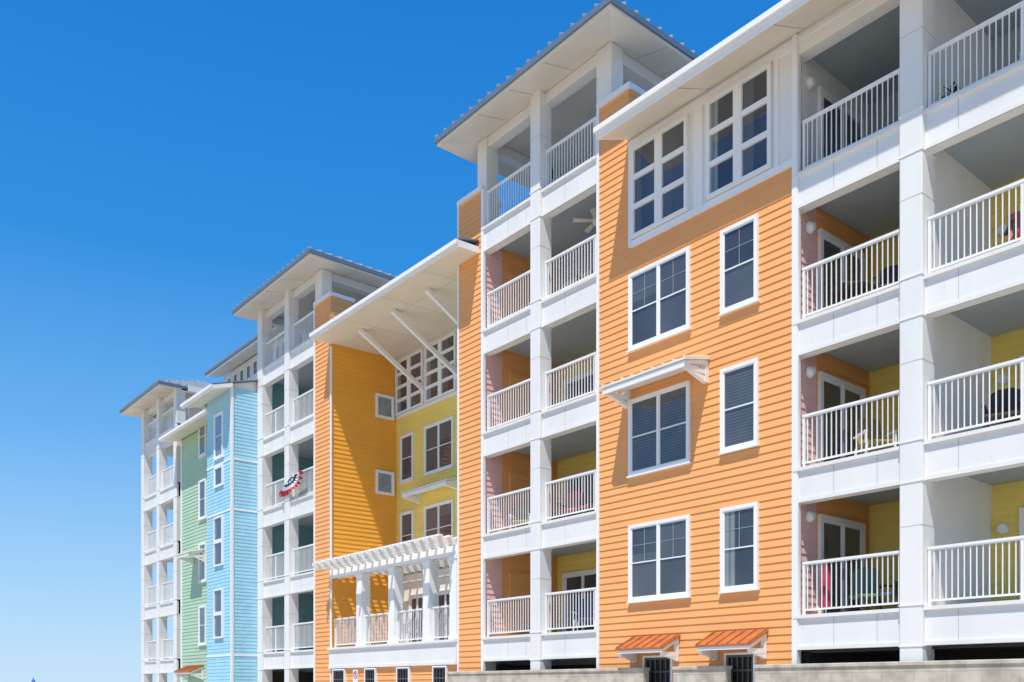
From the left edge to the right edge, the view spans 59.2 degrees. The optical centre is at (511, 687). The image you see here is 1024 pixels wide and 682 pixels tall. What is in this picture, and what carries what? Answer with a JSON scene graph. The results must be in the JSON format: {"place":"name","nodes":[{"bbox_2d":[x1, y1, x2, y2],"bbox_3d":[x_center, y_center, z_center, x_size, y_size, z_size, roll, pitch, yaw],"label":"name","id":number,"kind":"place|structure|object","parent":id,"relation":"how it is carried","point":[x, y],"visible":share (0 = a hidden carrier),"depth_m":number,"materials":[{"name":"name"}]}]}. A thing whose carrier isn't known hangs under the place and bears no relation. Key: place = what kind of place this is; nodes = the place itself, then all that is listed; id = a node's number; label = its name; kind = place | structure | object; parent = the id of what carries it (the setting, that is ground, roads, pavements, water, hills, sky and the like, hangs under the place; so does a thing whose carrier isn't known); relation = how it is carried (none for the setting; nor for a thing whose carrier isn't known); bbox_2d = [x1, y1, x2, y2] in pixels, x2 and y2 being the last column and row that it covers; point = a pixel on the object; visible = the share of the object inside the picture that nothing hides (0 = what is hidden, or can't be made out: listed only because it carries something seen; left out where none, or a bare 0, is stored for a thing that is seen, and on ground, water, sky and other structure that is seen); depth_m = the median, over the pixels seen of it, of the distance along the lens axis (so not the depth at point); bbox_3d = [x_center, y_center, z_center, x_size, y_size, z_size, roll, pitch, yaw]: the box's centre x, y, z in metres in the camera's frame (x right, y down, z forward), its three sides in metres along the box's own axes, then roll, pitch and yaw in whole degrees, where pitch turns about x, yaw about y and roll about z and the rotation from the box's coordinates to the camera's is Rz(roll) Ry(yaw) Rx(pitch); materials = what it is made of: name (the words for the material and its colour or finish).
{"place":"outdoors","nodes":[
{"label":"outdoors","id":0,"kind":"place"},
{"bbox_2d":[119,379,211,681],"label":"balcony tower","id":1,"kind":"structure","parent":0,"point":[159,401],"depth_m":48.81,"materials":[{"name":"white paint"}]},
{"bbox_2d":[180,379,306,681],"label":"shingled block","id":2,"kind":"structure","parent":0,"point":[231,407],"depth_m":38.77,"materials":[{"name":"blue wood"}]},
{"bbox_2d":[213,411,223,460],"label":"window","id":3,"kind":"structure","parent":2,"relation":"in","point":[219,417],"depth_m":39.20,"materials":[{"name":"clear glass"}]},
{"bbox_2d":[213,515,223,566],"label":"window","id":4,"kind":"structure","parent":2,"relation":"in","point":[218,522],"depth_m":39.30,"materials":[{"name":"clear glass"}]},
{"bbox_2d":[213,588,223,638],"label":"window","id":5,"kind":"structure","parent":2,"relation":"in","point":[218,594],"depth_m":39.30,"materials":[{"name":"clear glass"}]},
{"bbox_2d":[214,464,223,488],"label":"window","id":6,"kind":"structure","parent":2,"relation":"in","point":[219,470],"depth_m":39.20,"materials":[{"name":"clear glass"}]},
{"bbox_2d":[0,0,781,681],"label":"sky","id":7,"kind":"structure","parent":0,"point":[161,161],"materials":[{"name":"blue"}]},
{"bbox_2d":[309,238,555,681],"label":"recessed block","id":8,"kind":"structure","parent":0,"point":[393,342],"depth_m":34.20,"materials":[{"name":"wood"}]},
{"bbox_2d":[312,534,456,646],"bbox_3d":[-3.458,-3.090,31.605,3.760,3.180,8.138,0,0,-40],"label":"pergola","id":9,"kind":"object","parent":8,"relation":"on","point":[430,556],"visible":0.88,"depth_m":30.69,"materials":[{"name":"white wood"}]},
{"bbox_2d":[375,393,393,420],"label":"window","id":10,"kind":"structure","parent":8,"relation":"in","point":[384,404],"depth_m":35.57,"materials":[{"name":"clear glass"}]},
{"bbox_2d":[375,469,393,495],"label":"window","id":11,"kind":"structure","parent":8,"relation":"in","point":[384,480],"depth_m":35.58,"materials":[{"name":"clear glass"}]},
{"bbox_2d":[400,510,413,541],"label":"window","id":12,"kind":"structure","parent":8,"relation":"in","point":[406,518],"depth_m":35.29,"materials":[{"name":"clear glass"}]},
{"bbox_2d":[399,431,414,484],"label":"window","id":13,"kind":"structure","parent":8,"relation":"in","point":[407,440],"depth_m":35.29,"materials":[{"name":"clear glass"}]},
{"bbox_2d":[395,349,423,415],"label":"window","id":14,"kind":"structure","parent":8,"relation":"in","point":[408,397],"depth_m":35.08,"materials":[{"name":"clear glass"}]},
{"bbox_2d":[409,618,421,641],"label":"patio chair","id":15,"kind":"object","parent":8,"relation":"on","point":[416,633],"visible":0.34,"depth_m":30.96,"materials":[{"name":"white plastic"}]},
{"bbox_2d":[409,593,422,641],"bbox_3d":[-3.645,-2.525,34.724,0.150,2.150,1.105,0,0,-40],"label":"sliding door","id":16,"kind":"structure","parent":8,"relation":"in","point":[416,600],"depth_m":34.82,"materials":[{"name":"clear glass"}]},
{"bbox_2d":[424,499,453,536],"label":"window","id":17,"kind":"structure","parent":8,"relation":"in","point":[438,517],"depth_m":33.56,"materials":[{"name":"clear glass"}]},
{"bbox_2d":[423,416,454,476],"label":"window","id":18,"kind":"structure","parent":8,"relation":"in","point":[438,436],"depth_m":33.59,"materials":[{"name":"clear glass"}]},
{"bbox_2d":[424,332,456,402],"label":"window","id":19,"kind":"structure","parent":8,"relation":"in","point":[439,381],"depth_m":33.47,"materials":[{"name":"clear glass"}]},
{"bbox_2d":[438,589,449,639],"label":"sliding door","id":20,"kind":"structure","parent":8,"relation":"in","point":[444,595],"depth_m":33.38,"materials":[{"name":"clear glass"}]},
{"bbox_2d":[434,0,698,671],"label":"balcony tower","id":21,"kind":"structure","parent":0,"point":[526,343],"depth_m":26.04,"materials":[{"name":"white paint"}]},
{"bbox_2d":[509,504,529,528],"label":"patio chair","id":22,"kind":"object","parent":21,"relation":"on","point":[511,515],"visible":0.4,"depth_m":27.02,"materials":[{"name":"plastic"}]},
{"bbox_2d":[557,491,585,518],"bbox_3d":[1.660,-4.999,25.051,0.670,1.080,0.716,0,0,22],"label":"patio chair","id":23,"kind":"object","parent":21,"relation":"on","point":[571,503],"visible":0.42,"depth_m":25.23,"materials":[{"name":"brown wicker"}]},
{"bbox_2d":[563,269,591,287],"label":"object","id":24,"kind":"structure","parent":21,"relation":"in","point":[591,269],"depth_m":28.08,"materials":[{"name":"glass"}]},
{"bbox_2d":[563,369,592,403],"bbox_3d":[2.205,-8.615,27.850,0.110,2.200,1.800,0,0,-40],"label":"sliding door","id":25,"kind":"structure","parent":21,"relation":"in","point":[591,369],"depth_m":28.19,"materials":[{"name":"clear glass"}]},
{"bbox_2d":[562,569,595,631],"bbox_3d":[2.205,-2.515,27.850,0.110,2.200,1.800,0,0,-40],"label":"sliding door","id":26,"kind":"structure","parent":21,"relation":"in","point":[582,579],"depth_m":28.12,"materials":[{"name":"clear glass"}]},
{"bbox_2d":[562,468,595,517],"bbox_3d":[2.205,-5.565,27.850,0.110,2.200,1.800,0,0,-40],"label":"sliding door","id":27,"kind":"structure","parent":21,"relation":"in","point":[594,468],"depth_m":27.81,"materials":[{"name":"clear glass"}]},
{"bbox_2d":[569,377,593,400],"bbox_3d":[1.979,-8.049,24.666,0.670,1.080,0.716,0,0,22],"label":"patio chair","id":28,"kind":"object","parent":21,"relation":"on","point":[583,387],"visible":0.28,"depth_m":24.87,"materials":[{"name":"brown wicker"}]},
{"bbox_2d":[572,598,592,630],"bbox_3d":[2.036,-1.949,24.591,0.670,1.080,0.716,0,0,16],"label":"patio chair","id":29,"kind":"object","parent":21,"relation":"on","point":[585,611],"visible":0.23,"depth_m":24.81,"materials":[{"name":"blue fabric"}]},
{"bbox_2d":[573,208,595,232],"bbox_3d":[2.396,-13.120,25.227,1.244,0.420,1.302,0,0,-40],"label":"ceiling fan","id":30,"kind":"object","parent":21,"relation":"hanging from","point":[588,229],"visible":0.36,"depth_m":25.18,"materials":[{"name":"paint"}]},
{"bbox_2d":[578,496,592,513],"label":"patio chair","id":31,"kind":"object","parent":21,"relation":"on","point":[586,504],"visible":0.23,"depth_m":24.19,"materials":[{"name":"grey wicker"}]},
{"label":"ground","id":32,"kind":"structure","parent":0,"visible":0},
{"bbox_2d":[158,408,206,681],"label":"green block","id":33,"kind":"structure","parent":32,"relation":"on","point":[190,434],"depth_m":44.87,"materials":[{"name":"green wood"}]},
{"bbox_2d":[198,605,206,645],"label":"window","id":34,"kind":"structure","parent":33,"relation":"in","point":[202,610],"depth_m":44.07,"materials":[{"name":"clear glass"}]},
{"bbox_2d":[198,542,206,582],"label":"window","id":35,"kind":"structure","parent":33,"relation":"in","point":[202,565],"depth_m":44.07,"materials":[{"name":"clear glass"}]},
{"bbox_2d":[198,478,206,520],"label":"window","id":36,"kind":"structure","parent":33,"relation":"in","point":[202,488],"depth_m":44.07,"materials":[{"name":"clear glass"}]},
{"bbox_2d":[198,425,206,457],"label":"window","id":37,"kind":"structure","parent":33,"relation":"in","point":[202,432],"depth_m":44.07,"materials":[{"name":"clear glass"}]},
{"bbox_2d":[205,326,312,671],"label":"block","id":38,"kind":"structure","parent":32,"relation":"on","point":[240,364],"depth_m":45.20,"materials":[{"name":"white paint"}]},
{"bbox_2d":[226,376,231,381],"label":"window","id":39,"kind":"structure","parent":38,"relation":"in","point":[229,379],"depth_m":47.30,"materials":[{"name":"clear glass"}]},
{"bbox_2d":[233,371,238,380],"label":"window","id":40,"kind":"structure","parent":38,"relation":"in","point":[236,375],"depth_m":46.61,"materials":[{"name":"clear glass"}]},
{"bbox_2d":[239,367,244,380],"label":"window","id":41,"kind":"structure","parent":38,"relation":"in","point":[242,371],"depth_m":46.02,"materials":[{"name":"clear glass"}]},
{"bbox_2d":[245,362,251,379],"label":"window","id":42,"kind":"structure","parent":38,"relation":"in","point":[248,368],"depth_m":45.43,"materials":[{"name":"clear glass"}]},
{"bbox_2d":[252,358,256,376],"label":"window","id":43,"kind":"structure","parent":38,"relation":"in","point":[254,363],"depth_m":44.89,"materials":[{"name":"clear glass"}]},
{"bbox_2d":[274,343,280,360],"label":"window","id":44,"kind":"structure","parent":38,"relation":"in","point":[279,343],"depth_m":42.68,"materials":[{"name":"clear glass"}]},
{"bbox_2d":[281,341,282,355],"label":"window","id":45,"kind":"structure","parent":38,"relation":"in","point":[281,341],"depth_m":42.43,"materials":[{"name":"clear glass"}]},
{"bbox_2d":[232,246,396,681],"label":"balcony tower","id":46,"kind":"structure","parent":32,"relation":"on","point":[309,290],"depth_m":36.73,"materials":[{"name":"white paint"}]},
{"bbox_2d":[279,469,302,496],"bbox_3d":[-8.902,-8.164,36.283,0.111,0.638,2.287,0,-13,-40],"label":"bunting","id":47,"kind":"object","parent":46,"relation":"hanging from","point":[293,482],"visible":1,"depth_m":36.23,"materials":[{"name":"multicoloured fabric"}]},
{"bbox_2d":[447,667,649,681],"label":"block wall","id":48,"kind":"structure","parent":32,"relation":"on","point":[640,674],"depth_m":23.68,"materials":[{"name":"concrete"}]},
{"bbox_2d":[672,666,731,681],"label":"block wall","id":49,"kind":"structure","parent":32,"relation":"on","point":[702,674],"depth_m":20.05,"materials":[{"name":"concrete"}]},
{"bbox_2d":[596,34,871,681],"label":"apartment block","id":50,"kind":"structure","parent":32,"relation":"on","point":[696,380],"depth_m":20.59,"materials":[{"name":"orange wood"}]},
{"bbox_2d":[626,514,691,603],"bbox_3d":[3.505,-3.040,21.562,0.130,1.920,1.964,0,0,-40],"label":"window","id":51,"kind":"structure","parent":50,"relation":"in","point":[659,553],"depth_m":21.52,"materials":[{"name":"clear glass"}]},
{"bbox_2d":[626,380,691,478],"bbox_3d":[3.505,-6.140,21.562,0.130,1.920,1.964,0,0,-40],"label":"window","id":52,"kind":"structure","parent":50,"relation":"in","point":[659,422],"depth_m":21.52,"materials":[{"name":"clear glass"}]},
{"bbox_2d":[626,246,691,352],"bbox_3d":[3.505,-9.240,21.562,0.130,1.920,1.964,0,0,-40],"label":"window","id":53,"kind":"structure","parent":50,"relation":"in","point":[659,298],"depth_m":21.52,"materials":[{"name":"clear glass"}]},
{"bbox_2d":[631,114,688,238],"bbox_3d":[3.523,-12.165,21.549,0.120,2.210,1.734,0,0,-40],"label":"window","id":54,"kind":"structure","parent":50,"relation":"in","point":[660,162],"depth_m":21.45,"materials":[{"name":"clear glass"}]},
{"bbox_2d":[718,357,759,455],"bbox_3d":[4.985,-6.150,19.776,0.130,1.900,1.044,0,0,-40],"label":"window","id":55,"kind":"structure","parent":50,"relation":"in","point":[739,383],"depth_m":19.76,"materials":[{"name":"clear glass"}]},
{"bbox_2d":[718,213,759,316],"bbox_3d":[4.985,-9.250,19.776,0.130,1.900,1.044,0,0,-40],"label":"window","id":56,"kind":"structure","parent":50,"relation":"in","point":[739,242],"depth_m":19.76,"materials":[{"name":"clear glass"}]},
{"bbox_2d":[706,62,772,199],"bbox_3d":[4.977,-12.165,19.793,0.120,2.210,1.689,0,0,-40],"label":"window","id":57,"kind":"structure","parent":50,"relation":"in","point":[739,124],"depth_m":19.70,"materials":[{"name":"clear glass"}]},
{"bbox_2d":[718,502,760,593],"bbox_3d":[4.985,-3.050,19.776,0.130,1.900,1.044,0,0,-40],"label":"window","id":58,"kind":"structure","parent":50,"relation":"in","point":[739,524],"depth_m":19.76,"materials":[{"name":"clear glass"}]},
{"bbox_2d":[593,0,1023,663],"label":"balcony wing","id":59,"kind":"structure","parent":32,"relation":"on","point":[921,184],"depth_m":17.78,"materials":[{"name":"white paint"}]},
{"bbox_2d":[819,563,830,612],"bbox_3d":[6.514,-2.037,18.707,0.480,1.250,0.480,0,0,-40],"label":"patio umbrella","id":60,"kind":"object","parent":59,"relation":"on","point":[828,588],"visible":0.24,"depth_m":18.62,"materials":[{"name":"red fabric"}]},
{"bbox_2d":[817,514,865,613],"bbox_3d":[7.285,-2.565,19.861,1.840,2.300,0.150,0,0,-40],"label":"sliding door","id":61,"kind":"structure","parent":59,"relation":"in","point":[837,537],"depth_m":19.82,"materials":[{"name":"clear glass"}]},
{"bbox_2d":[817,371,865,462],"bbox_3d":[7.285,-5.615,19.861,1.840,2.300,0.150,0,0,-40],"label":"sliding door","id":62,"kind":"structure","parent":59,"relation":"in","point":[833,391],"depth_m":19.76,"materials":[{"name":"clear glass"}]},
{"bbox_2d":[817,228,865,312],"bbox_3d":[7.285,-8.665,19.861,1.840,2.300,0.150,0,0,-40],"label":"sliding door","id":63,"kind":"structure","parent":59,"relation":"in","point":[829,245],"depth_m":19.66,"materials":[{"name":"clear glass"}]},
{"bbox_2d":[818,85,865,159],"bbox_3d":[7.272,-11.715,19.876,1.840,2.300,0.110,0,0,-40],"label":"sliding door","id":64,"kind":"structure","parent":59,"relation":"in","point":[826,99],"depth_m":19.69,"materials":[{"name":"clear glass"}]},
{"bbox_2d":[832,281,869,301],"bbox_3d":[6.961,-7.862,18.558,0.760,0.700,0.760,0,0,-40],"label":"side table","id":65,"kind":"object","parent":59,"relation":"on","point":[849,289],"visible":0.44,"depth_m":18.50,"materials":[{"name":"brown wicker"}]},
{"bbox_2d":[845,567,881,611],"bbox_3d":[7.184,-1.949,18.387,0.670,1.080,0.716,0,0,27],"label":"patio chair","id":66,"kind":"object","parent":59,"relation":"on","point":[864,584],"visible":0.65,"depth_m":18.56,"materials":[{"name":"green plastic"}]},
{"bbox_2d":[853,418,897,455],"bbox_3d":[7.311,-4.999,18.202,0.670,1.080,0.716,0,0,-1],"label":"patio chair","id":67,"kind":"object","parent":59,"relation":"on","point":[869,434],"visible":0.6,"depth_m":18.39,"materials":[{"name":"plastic"}]},
{"bbox_2d":[873,265,899,292],"bbox_3d":[7.612,-8.049,18.028,0.670,1.080,0.716,0,0,27],"label":"patio chair","id":68,"kind":"object","parent":59,"relation":"on","point":[890,276],"visible":0.19,"depth_m":18.26,"materials":[{"name":"brown wicker"}]},
{"bbox_2d":[876,581,897,609],"bbox_3d":[7.705,-1.949,17.833,0.716,1.080,0.670,0,0,-11],"label":"patio chair","id":69,"kind":"object","parent":59,"relation":"on","point":[895,592],"visible":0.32,"depth_m":17.58,"materials":[{"name":"teal plastic"}]},
{"bbox_2d":[938,81,961,98],"bbox_3d":[8.174,-10.879,16.780,0.454,0.633,0.498,0,0,-40],"label":"potted plant","id":70,"kind":"object","parent":59,"relation":"on","point":[955,89],"visible":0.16,"depth_m":16.71,"materials":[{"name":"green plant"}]},
{"bbox_2d":[981,387,1020,427],"bbox_3d":[8.958,-4.999,16.407,0.670,1.080,0.716,0,0,33],"label":"patio chair","id":71,"kind":"object","parent":59,"relation":"on","point":[999,404],"visible":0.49,"depth_m":16.57,"materials":[{"name":"brown wicker"}]},
{"bbox_2d":[1004,211,1020,244],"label":"patio chair","id":72,"kind":"object","parent":59,"relation":"on","point":[1012,226],"visible":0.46,"depth_m":16.06,"materials":[{"name":"red fabric"}]},
{"bbox_2d":[1013,402,1019,420],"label":"patio chair","id":73,"kind":"object","parent":59,"relation":"on","point":[1018,403],"visible":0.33,"depth_m":16.15,"materials":[{"name":"black metal"}]},
{"bbox_2d":[1019,507,1023,599],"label":"sliding door","id":74,"kind":"structure","parent":59,"relation":"in","point":[1021,510],"depth_m":18.10,"materials":[{"name":"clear glass"}]},
{"bbox_2d":[1019,355,1023,389],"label":"sliding door","id":75,"kind":"structure","parent":59,"relation":"in","point":[1021,355],"depth_m":18.10,"materials":[{"name":"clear glass"}]},
{"bbox_2d":[754,659,1023,681],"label":"block wall","id":76,"kind":"structure","parent":32,"relation":"on","point":[999,670],"depth_m":16.55,"materials":[{"name":"concrete"}]},
{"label":"pavement","id":77,"kind":"structure","parent":0,"visible":0},
{"bbox_2d":[353,670,357,681],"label":"parking sign","id":78,"kind":"object","parent":77,"relation":"on","point":[355,675],"visible":1,"depth_m":28.09,"materials":[{"name":"metal"}]}
]}

